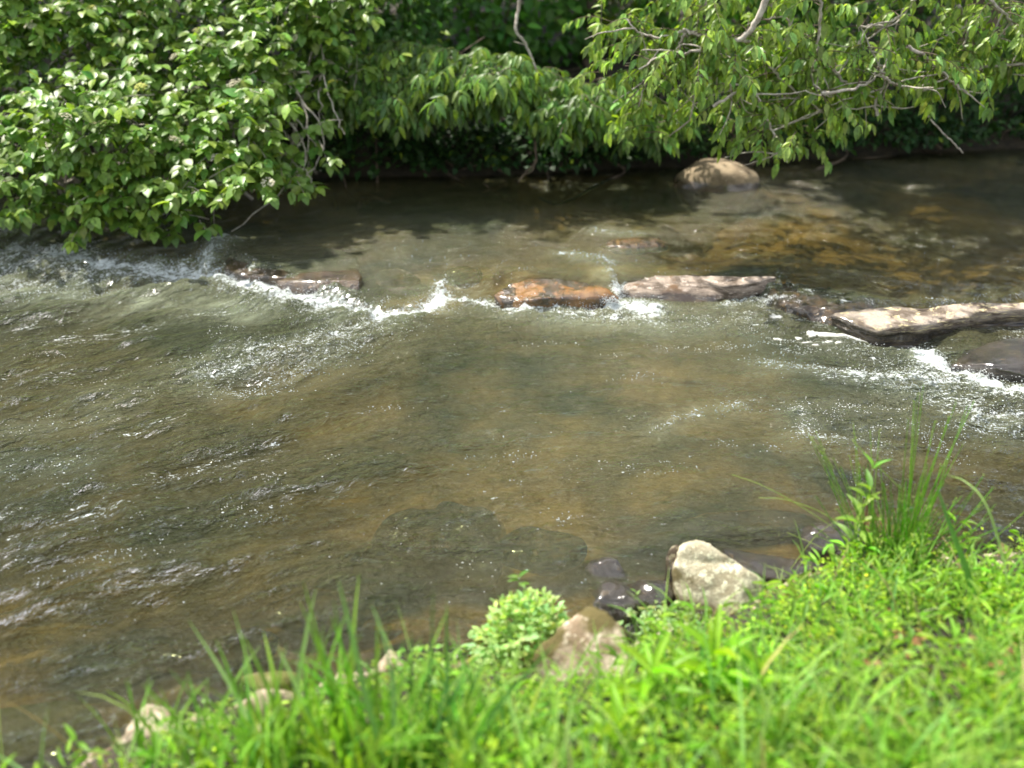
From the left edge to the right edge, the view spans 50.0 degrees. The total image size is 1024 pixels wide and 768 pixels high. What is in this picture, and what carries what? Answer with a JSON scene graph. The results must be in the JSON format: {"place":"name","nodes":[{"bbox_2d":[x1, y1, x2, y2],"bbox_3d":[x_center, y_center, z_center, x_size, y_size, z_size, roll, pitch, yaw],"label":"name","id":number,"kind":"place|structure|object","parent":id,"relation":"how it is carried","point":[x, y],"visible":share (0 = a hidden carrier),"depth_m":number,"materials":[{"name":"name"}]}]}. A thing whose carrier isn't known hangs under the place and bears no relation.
{"place":"outdoors","nodes":[
{"label":"outdoors","id":0,"kind":"place"},
{"bbox_2d":[0,0,1023,767],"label":"ground","id":1,"kind":"structure","parent":0,"point":[112,496],"depth_m":5.11,"materials":[{"name":"soil"}]},
{"bbox_2d":[0,701,104,765],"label":"boulder","id":2,"kind":"object","parent":1,"relation":"on","point":[69,715],"visible":0.65,"depth_m":3.05,"materials":[{"name":"stone"}]},
{"bbox_2d":[43,727,125,767],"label":"boulder","id":3,"kind":"object","parent":1,"relation":"on","point":[89,743],"visible":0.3,"depth_m":2.98,"materials":[{"name":"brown stone"}]},
{"bbox_2d":[0,0,265,77],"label":"bush","id":4,"kind":"object","parent":1,"relation":"on","point":[72,53],"visible":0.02,"depth_m":8.87,"materials":[{"name":"green plant"}]},
{"bbox_2d":[125,704,184,736],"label":"boulder","id":5,"kind":"object","parent":1,"relation":"on","point":[155,711],"visible":0.11,"depth_m":2.96,"materials":[{"name":"brown stone"}]},
{"bbox_2d":[105,674,206,765],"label":"grass clump","id":6,"kind":"object","parent":1,"relation":"on","point":[139,738],"visible":0.63,"depth_m":2.75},
{"bbox_2d":[128,728,185,767],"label":"leafy shoot","id":7,"kind":"object","parent":1,"relation":"on","point":[149,762],"visible":0.69,"depth_m":2.67,"materials":[{"name":"green plant"}]},
{"bbox_2d":[119,698,255,764],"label":"creeping plant","id":8,"kind":"object","parent":1,"relation":"on","point":[192,752],"visible":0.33,"depth_m":2.84,"materials":[{"name":"green plant"}]},
{"bbox_2d":[105,625,278,673],"bbox_3d":[-1.006,0.835,3.456,0.536,0.087,0.212,0,27,0],"label":"submerged rock","id":9,"kind":"object","parent":1,"relation":"on","point":[179,641],"visible":0.89,"depth_m":3.42,"materials":[{"name":"brown stone"}]},
{"bbox_2d":[129,641,257,767],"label":"grass clump","id":10,"kind":"object","parent":1,"relation":"on","point":[205,740],"visible":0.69,"depth_m":2.64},
{"bbox_2d":[0,0,412,254],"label":"flowering shrub","id":11,"kind":"object","parent":1,"relation":"on","point":[182,131],"visible":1,"depth_m":6.28,"materials":[{"name":"green plant"}]},
{"bbox_2d":[158,694,317,767],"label":"grass clump","id":12,"kind":"object","parent":1,"relation":"on","point":[221,760],"visible":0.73,"depth_m":2.58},
{"bbox_2d":[187,689,318,767],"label":"grass clump","id":13,"kind":"object","parent":1,"relation":"on","point":[256,759],"visible":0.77,"depth_m":2.56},
{"bbox_2d":[182,626,332,767],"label":"grass clump","id":14,"kind":"object","parent":1,"relation":"on","point":[276,700],"visible":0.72,"depth_m":2.61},
{"bbox_2d":[242,671,295,691],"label":"boulder","id":15,"kind":"object","parent":1,"relation":"on","point":[286,678],"visible":0.38,"depth_m":3.14,"materials":[{"name":"stone"}]},
{"bbox_2d":[215,590,365,767],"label":"grass clump","id":16,"kind":"object","parent":1,"relation":"on","point":[296,681],"visible":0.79,"depth_m":2.58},
{"bbox_2d":[222,243,359,317],"bbox_3d":[-1.238,-0.582,6.186,0.797,0.269,0.570,0,27,0],"label":"submerged ledge","id":17,"kind":"object","parent":1,"relation":"on","point":[240,270],"visible":0.37,"depth_m":6.09,"materials":[{"name":"stone"}]},
{"bbox_2d":[247,577,391,767],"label":"grass clump","id":18,"kind":"object","parent":1,"relation":"on","point":[339,734],"visible":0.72,"depth_m":2.62,"materials":[{"name":"plant"}]},
{"bbox_2d":[277,270,363,333],"bbox_3d":[-1.020,-0.437,5.861,0.465,0.299,0.199,0,27,0],"label":"river rock","id":19,"kind":"object","parent":1,"relation":"on","point":[300,283],"visible":0.49,"depth_m":5.77,"materials":[{"name":"stone"}]},
{"bbox_2d":[260,587,391,633],"bbox_3d":[-0.611,0.748,3.626,0.433,0.081,0.228,0,27,0],"label":"submerged rock","id":20,"kind":"object","parent":1,"relation":"on","point":[317,608],"visible":0.77,"depth_m":3.58,"materials":[{"name":"brown stone"}]},
{"bbox_2d":[263,672,388,754],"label":"creeping plant","id":21,"kind":"object","parent":1,"relation":"on","point":[326,704],"visible":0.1,"depth_m":2.88,"materials":[{"name":"green plant"}]},
{"bbox_2d":[222,685,435,767],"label":"grass clump","id":22,"kind":"object","parent":1,"relation":"on","point":[351,762],"visible":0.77,"depth_m":2.50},
{"bbox_2d":[196,0,462,49],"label":"bush","id":23,"kind":"object","parent":1,"relation":"on","point":[384,17],"visible":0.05,"depth_m":9.55,"materials":[{"name":"green plant"}]},
{"bbox_2d":[237,0,484,139],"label":"bush","id":24,"kind":"object","parent":1,"relation":"on","point":[422,32],"visible":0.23,"depth_m":7.55,"materials":[{"name":"green plant"}]},
{"bbox_2d":[338,580,385,759],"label":"tall grass","id":25,"kind":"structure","parent":1,"relation":"on","point":[366,699],"depth_m":2.50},
{"bbox_2d":[284,123,453,210],"bbox_3d":[-0.967,-1.506,7.420,1.240,0.642,0.693,0,27,0],"label":"bush","id":26,"kind":"object","parent":1,"relation":"on","point":[345,149],"visible":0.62,"depth_m":7.28,"materials":[{"name":"green plant"}]},
{"bbox_2d":[295,609,448,767],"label":"grass clump","id":27,"kind":"object","parent":1,"relation":"on","point":[384,705],"visible":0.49,"depth_m":2.62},
{"bbox_2d":[355,703,447,767],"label":"leafy shoot","id":28,"kind":"object","parent":1,"relation":"on","point":[425,762],"visible":0.49,"depth_m":2.55,"materials":[{"name":"green plant"}]},
{"bbox_2d":[350,501,506,603],"bbox_3d":[-0.300,0.630,4.043,0.559,0.297,0.558,0,27,0],"label":"submerged rock","id":29,"kind":"object","parent":1,"relation":"on","point":[470,571],"visible":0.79,"depth_m":3.87,"materials":[{"name":"stone"}]},
{"bbox_2d":[402,527,451,552],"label":"submerged rock","id":30,"kind":"object","parent":29,"relation":"on","point":[431,547],"visible":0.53,"depth_m":3.91,"materials":[{"name":"brown stone"}]},
{"bbox_2d":[427,599,432,758],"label":"tall grass","id":31,"kind":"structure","parent":1,"relation":"on","point":[429,701],"depth_m":2.48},
{"bbox_2d":[374,606,491,748],"bbox_3d":[-0.188,0.756,2.697,0.260,0.350,0.201,-17,31,-30],"label":"grass clump","id":32,"kind":"object","parent":1,"relation":"on","point":[448,700],"visible":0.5,"depth_m":2.69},
{"bbox_2d":[370,644,507,707],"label":"creeping plant","id":33,"kind":"object","parent":1,"relation":"on","point":[437,646],"visible":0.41,"depth_m":3.03,"materials":[{"name":"green plant"}]},
{"bbox_2d":[386,123,543,186],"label":"bush","id":34,"kind":"object","parent":1,"relation":"on","point":[465,138],"visible":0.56,"depth_m":7.40,"materials":[{"name":"green plant"}]},
{"bbox_2d":[372,635,567,767],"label":"grass clump","id":35,"kind":"object","parent":1,"relation":"on","point":[436,731],"visible":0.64,"depth_m":2.55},
{"bbox_2d":[416,681,535,767],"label":"grass clump","id":36,"kind":"object","parent":1,"relation":"on","point":[458,757],"visible":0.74,"depth_m":2.49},
{"bbox_2d":[359,0,610,73],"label":"bush","id":37,"kind":"object","parent":1,"relation":"on","point":[480,24],"visible":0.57,"depth_m":8.54,"materials":[{"name":"green plant"}]},
{"bbox_2d":[397,632,578,767],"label":"grass clump","id":38,"kind":"object","parent":1,"relation":"on","point":[481,707],"visible":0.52,"depth_m":2.61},
{"bbox_2d":[314,37,706,165],"bbox_3d":[-0.012,-1.893,7.193,2.654,0.794,1.927,0,27,0],"label":"drooping bush","id":39,"kind":"object","parent":1,"relation":"on","point":[421,91],"visible":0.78,"depth_m":6.71,"materials":[{"name":"green plant"}]},
{"bbox_2d":[0,511,1023,767],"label":"ground cover","id":40,"kind":"object","parent":1,"relation":"on","point":[972,753],"visible":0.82,"depth_m":2.68,"materials":[{"name":"green plant"}]},
{"bbox_2d":[139,715,217,764],"bbox_3d":[-0.793,0.845,2.613,0.232,0.058,0.009,13,29,24],"label":"grass blade","id":41,"kind":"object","parent":40,"relation":"on","point":[204,749],"depth_m":2.60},
{"bbox_2d":[187,618,258,738],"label":"tall grass","id":42,"kind":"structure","parent":40,"relation":"on","point":[244,712],"depth_m":2.68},
{"bbox_2d":[371,604,395,758],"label":"tall grass","id":43,"kind":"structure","parent":40,"relation":"on","point":[393,695],"depth_m":2.49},
{"bbox_2d":[462,641,557,759],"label":"tall grass","id":44,"kind":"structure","parent":40,"relation":"on","point":[497,707],"depth_m":2.48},
{"bbox_2d":[633,628,1022,713],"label":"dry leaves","id":45,"kind":"object","parent":40,"relation":"on","point":[902,632],"visible":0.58,"depth_m":2.81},
{"bbox_2d":[948,475,1009,595],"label":"tall grass","id":46,"kind":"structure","parent":40,"relation":"on","point":[997,536],"depth_m":3.15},
{"bbox_2d":[459,570,570,670],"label":"leafy clump","id":47,"kind":"object","parent":1,"relation":"on","point":[518,610],"visible":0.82,"depth_m":3.20,"materials":[{"name":"green plant"}]},
{"bbox_2d":[457,671,590,759],"bbox_3d":[0.027,0.863,2.819,0.357,0.134,0.420,0,27,0],"label":"creeping plant","id":48,"kind":"object","parent":1,"relation":"on","point":[562,711],"visible":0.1,"depth_m":2.82,"materials":[{"name":"green plant"}]},
{"bbox_2d":[505,706,546,761],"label":"leafy shoot","id":49,"kind":"object","parent":1,"relation":"on","point":[534,727],"visible":0.22,"depth_m":2.65,"materials":[{"name":"green plant"}]},
{"bbox_2d":[31,542,1023,767],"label":"gravel","id":50,"kind":"structure","parent":1,"relation":"on","point":[127,738],"depth_m":3.27,"materials":[{"name":"stone"}]},
{"bbox_2d":[800,521,865,564],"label":"boulder","id":51,"kind":"object","parent":50,"relation":"on","point":[810,530],"visible":0.37,"depth_m":3.66,"materials":[{"name":"black stone"}]},
{"bbox_2d":[408,113,666,200],"bbox_3d":[0.082,-1.601,7.524,1.968,0.655,0.781,0,27,0],"label":"bush","id":52,"kind":"object","parent":1,"relation":"on","point":[501,133],"visible":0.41,"depth_m":7.35,"materials":[{"name":"green plant"}]},
{"bbox_2d":[493,526,587,576],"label":"submerged rock","id":53,"kind":"object","parent":1,"relation":"on","point":[528,537],"visible":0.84,"depth_m":3.89,"materials":[{"name":"brown stone"}]},
{"bbox_2d":[513,676,642,767],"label":"grass clump","id":54,"kind":"object","parent":1,"relation":"on","point":[531,707],"visible":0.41,"depth_m":2.61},
{"bbox_2d":[533,606,631,679],"bbox_3d":[0.211,0.831,3.124,0.261,0.317,0.228,18,32,31],"label":"boulder","id":55,"kind":"object","parent":1,"relation":"on","point":[580,625],"visible":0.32,"depth_m":3.09,"materials":[{"name":"brown stone"}]},
{"bbox_2d":[582,0,597,66],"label":"tree","id":56,"kind":"object","parent":1,"relation":"on","point":[585,62],"visible":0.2,"depth_m":8.82,"materials":[{"name":"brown plant"}]},
{"bbox_2d":[517,135,689,204],"bbox_3d":[0.641,-1.609,7.627,1.219,0.582,0.551,-4,27,-8],"label":"bush","id":57,"kind":"object","parent":1,"relation":"on","point":[597,185],"visible":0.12,"depth_m":7.47,"materials":[{"name":"green plant"}]},
{"bbox_2d":[550,0,668,56],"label":"bush","id":58,"kind":"object","parent":1,"relation":"on","point":[601,21],"visible":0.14,"depth_m":9.51,"materials":[{"name":"green plant"}]},
{"bbox_2d":[570,682,677,767],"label":"leafy shoot","id":59,"kind":"object","parent":1,"relation":"on","point":[608,727],"visible":0.78,"depth_m":2.58,"materials":[{"name":"green plant"}]},
{"bbox_2d":[593,578,672,632],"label":"boulder","id":60,"kind":"object","parent":1,"relation":"on","point":[613,592],"visible":0.57,"depth_m":3.43,"materials":[{"name":"black stone"}]},
{"bbox_2d":[591,707,706,767],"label":"grass clump","id":61,"kind":"object","parent":1,"relation":"on","point":[651,752],"visible":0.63,"depth_m":2.52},
{"bbox_2d":[592,631,710,729],"bbox_3d":[0.361,0.765,2.701,0.325,0.264,0.254,0,27,0],"label":"leafy shoot","id":62,"kind":"object","parent":1,"relation":"on","point":[649,660],"visible":0.73,"depth_m":2.69,"materials":[{"name":"green plant"}]},
{"bbox_2d":[617,596,712,644],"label":"creeping plant","id":63,"kind":"object","parent":1,"relation":"on","point":[643,614],"visible":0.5,"depth_m":3.38,"materials":[{"name":"green plant"}]},
{"bbox_2d":[664,545,679,607],"bbox_3d":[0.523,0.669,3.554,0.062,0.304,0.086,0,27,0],"label":"boulder","id":64,"kind":"object","parent":1,"relation":"on","point":[671,556],"visible":0.23,"depth_m":3.53,"materials":[{"name":"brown stone"}]},
{"bbox_2d":[607,111,750,175],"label":"bush","id":65,"kind":"object","parent":1,"relation":"on","point":[703,144],"visible":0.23,"depth_m":7.58,"materials":[{"name":"green plant"}]},
{"bbox_2d":[664,714,717,758],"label":"leafy shoot","id":66,"kind":"object","parent":1,"relation":"on","point":[678,735],"visible":0.35,"depth_m":2.59,"materials":[{"name":"green plant"}]},
{"bbox_2d":[618,275,775,331],"bbox_3d":[0.971,-0.409,5.798,0.838,0.314,0.259,0,27,0],"label":"ledge rock","id":67,"kind":"object","parent":1,"relation":"on","point":[696,290],"visible":0.4,"depth_m":5.74,"materials":[{"name":"grey stone"}]},
{"bbox_2d":[658,605,765,702],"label":"leafy shoot","id":68,"kind":"object","parent":1,"relation":"on","point":[715,652],"visible":0.8,"depth_m":2.75,"materials":[{"name":"green plant"}]},
{"bbox_2d":[673,158,759,210],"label":"boulder","id":69,"kind":"object","parent":1,"relation":"on","point":[709,175],"visible":0.87,"depth_m":7.25,"materials":[{"name":"stone"}]},
{"bbox_2d":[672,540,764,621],"bbox_3d":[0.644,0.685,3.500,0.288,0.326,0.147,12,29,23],"label":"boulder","id":70,"kind":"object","parent":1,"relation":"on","point":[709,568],"visible":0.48,"depth_m":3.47,"materials":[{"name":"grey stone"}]},
{"bbox_2d":[599,0,885,83],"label":"bush","id":71,"kind":"object","parent":1,"relation":"on","point":[666,21],"visible":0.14,"depth_m":8.64,"materials":[{"name":"green plant"}]},
{"bbox_2d":[683,509,817,545],"bbox_3d":[0.896,0.540,4.104,0.515,0.103,0.180,0,27,0],"label":"submerged rock","id":72,"kind":"object","parent":1,"relation":"on","point":[735,536],"visible":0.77,"depth_m":4.05,"materials":[{"name":"stone"}]},
{"bbox_2d":[704,638,800,714],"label":"leafy shoot","id":73,"kind":"object","parent":1,"relation":"on","point":[748,656],"visible":0.49,"depth_m":2.71,"materials":[{"name":"green plant"}]},
{"bbox_2d":[652,71,856,191],"bbox_3d":[1.569,-1.833,7.749,1.815,1.031,0.721,0,27,0],"label":"bush","id":74,"kind":"object","parent":1,"relation":"on","point":[703,125],"visible":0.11,"depth_m":7.64,"materials":[{"name":"green plant"}]},
{"bbox_2d":[678,675,855,767],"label":"grass clump","id":75,"kind":"object","parent":1,"relation":"on","point":[780,721],"visible":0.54,"depth_m":2.50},
{"bbox_2d":[723,548,825,589],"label":"boulder","id":76,"kind":"object","parent":1,"relation":"on","point":[753,562],"visible":0.17,"depth_m":3.63,"materials":[{"name":"black stone"}]},
{"bbox_2d":[562,0,1023,178],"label":"overhanging tree","id":77,"kind":"object","parent":1,"relation":"on","point":[977,41],"visible":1,"depth_m":5.77,"materials":[{"name":"green plant"}]},
{"bbox_2d":[514,0,538,75],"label":"hanging vine","id":78,"kind":"object","parent":77,"relation":"hanging from","point":[516,30],"visible":0.79,"depth_m":6.70,"materials":[{"name":"grey plant"}]},
{"bbox_2d":[764,282,872,364],"bbox_3d":[1.568,-0.324,5.666,0.553,0.287,0.442,14,30,26],"label":"submerged ledge","id":79,"kind":"object","parent":1,"relation":"on","point":[815,308],"visible":0.54,"depth_m":5.56,"materials":[{"name":"black stone"}]},
{"bbox_2d":[798,667,840,715],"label":"leafy shoot","id":80,"kind":"object","parent":1,"relation":"on","point":[812,685],"visible":0.33,"depth_m":2.71,"materials":[{"name":"green plant"}]},
{"bbox_2d":[742,107,902,172],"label":"bush","id":81,"kind":"object","parent":1,"relation":"on","point":[862,137],"visible":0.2,"depth_m":7.76,"materials":[{"name":"green plant"}]},
{"bbox_2d":[744,657,927,767],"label":"grass clump","id":82,"kind":"object","parent":1,"relation":"on","point":[838,713],"visible":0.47,"depth_m":2.52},
{"bbox_2d":[834,469,885,567],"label":"leafy shoot","id":83,"kind":"object","parent":1,"relation":"on","point":[859,505],"visible":0.87,"depth_m":3.45,"materials":[{"name":"green plant"}]},
{"bbox_2d":[731,384,1023,585],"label":"rush tuft","id":84,"kind":"object","parent":1,"relation":"on","point":[911,528],"visible":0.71,"depth_m":3.43,"materials":[{"name":"green plant"}]},
{"bbox_2d":[863,673,904,711],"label":"leafy shoot","id":85,"kind":"object","parent":1,"relation":"on","point":[883,683],"visible":0.23,"depth_m":2.69,"materials":[{"name":"green plant"}]},
{"bbox_2d":[778,41,1023,154],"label":"bush","id":86,"kind":"object","parent":1,"relation":"on","point":[898,134],"visible":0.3,"depth_m":7.84,"materials":[{"name":"green plant"}]},
{"bbox_2d":[905,0,927,32],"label":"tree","id":87,"kind":"object","parent":1,"relation":"on","point":[921,11],"visible":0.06,"depth_m":9.68,"materials":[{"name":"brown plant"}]},
{"bbox_2d":[845,99,991,164],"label":"bush","id":88,"kind":"object","parent":1,"relation":"on","point":[948,133],"visible":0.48,"depth_m":7.89,"materials":[{"name":"green plant"}]},
{"bbox_2d":[829,302,1023,380],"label":"ledge rock","id":89,"kind":"object","parent":1,"relation":"on","point":[901,327],"visible":0.75,"depth_m":5.31,"materials":[{"name":"yellow stone"}]},
{"bbox_2d":[829,0,1023,74],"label":"bush","id":90,"kind":"object","parent":1,"relation":"on","point":[925,14],"visible":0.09,"depth_m":9.21,"materials":[{"name":"green plant"}]},
{"bbox_2d":[921,615,976,665],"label":"leafy shoot","id":91,"kind":"object","parent":1,"relation":"on","point":[955,629],"visible":0.58,"depth_m":2.86,"materials":[{"name":"green plant"}]},
{"bbox_2d":[891,612,1023,763],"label":"grass clump","id":92,"kind":"object","parent":1,"relation":"on","point":[937,697],"visible":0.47,"depth_m":2.57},
{"bbox_2d":[936,485,978,613],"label":"tall grass","id":93,"kind":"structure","parent":1,"relation":"on","point":[965,567],"depth_m":3.11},
{"bbox_2d":[912,534,1014,617],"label":"grass clump","id":94,"kind":"object","parent":1,"relation":"on","point":[968,605],"visible":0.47,"depth_m":3.22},
{"bbox_2d":[938,97,1023,140],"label":"bush","id":95,"kind":"object","parent":1,"relation":"on","point":[1018,129],"visible":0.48,"depth_m":8.11,"materials":[{"name":"green plant"}]},
{"bbox_2d":[940,545,1023,629],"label":"grass clump","id":96,"kind":"object","parent":1,"relation":"on","point":[1012,582],"visible":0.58,"depth_m":3.18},
{"bbox_2d":[945,338,1023,422],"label":"river rock","id":97,"kind":"object","parent":1,"relation":"on","point":[1006,356],"visible":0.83,"depth_m":4.95,"materials":[{"name":"black stone"}]},
{"bbox_2d":[966,690,1023,740],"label":"leafy shoot","id":98,"kind":"object","parent":1,"relation":"on","point":[986,711],"visible":0.31,"depth_m":2.52,"materials":[{"name":"green plant"}]},
{"bbox_2d":[975,11,1023,134],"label":"bush","id":99,"kind":"object","parent":1,"relation":"on","point":[1018,98],"visible":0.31,"depth_m":8.23,"materials":[{"name":"green plant"}]},
{"bbox_2d":[0,149,1023,767],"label":"water","id":100,"kind":"structure","parent":0,"point":[630,335],"depth_m":5.29,"materials":[{"name":"brown liquid"}]},
{"bbox_2d":[243,689,310,715],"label":"boulder","id":101,"kind":"object","parent":100,"relation":"in","point":[284,695],"visible":0.14,"depth_m":2.96,"materials":[{"name":"beige stone"}]},
{"bbox_2d":[370,649,402,675],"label":"boulder","id":102,"kind":"object","parent":100,"relation":"in","point":[383,663],"visible":0.28,"depth_m":3.10,"materials":[{"name":"beige stone"}]},
{"bbox_2d":[374,268,419,287],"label":"submerged rock","id":103,"kind":"object","parent":100,"relation":"in","point":[380,278],"visible":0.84,"depth_m":6.01,"materials":[{"name":"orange stone"}]},
{"bbox_2d":[442,266,482,288],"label":"submerged rock","id":104,"kind":"object","parent":100,"relation":"in","point":[466,285],"visible":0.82,"depth_m":6.00,"materials":[{"name":"orange stone"}]},
{"bbox_2d":[0,235,1023,651],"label":"foam bubbles","id":105,"kind":"object","parent":100,"relation":"on","point":[544,341],"visible":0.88,"depth_m":5.33,"materials":[{"name":"white"}]},
{"bbox_2d":[494,278,618,344],"bbox_3d":[0.228,-0.380,5.753,0.646,0.306,0.223,0,27,0],"label":"river rock","id":106,"kind":"object","parent":100,"relation":"in","point":[549,292],"visible":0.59,"depth_m":5.66,"materials":[{"name":"orange stone"}]},
{"bbox_2d":[583,556,628,598],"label":"boulder","id":107,"kind":"object","parent":100,"relation":"in","point":[604,568],"visible":0.73,"depth_m":3.63,"materials":[{"name":"black stone"}]},
{"bbox_2d":[601,237,668,255],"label":"river rock","id":108,"kind":"object","parent":100,"relation":"on","point":[630,244],"visible":0.98,"depth_m":6.27,"materials":[{"name":"brown stone"}]},
{"bbox_2d":[817,332,867,343],"bbox_3d":[1.587,-0.228,5.331,0.292,0.038,0.027,16,31,28],"label":"foam patch","id":109,"kind":"object","parent":100,"relation":"on","point":[823,334],"visible":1,"depth_m":5.33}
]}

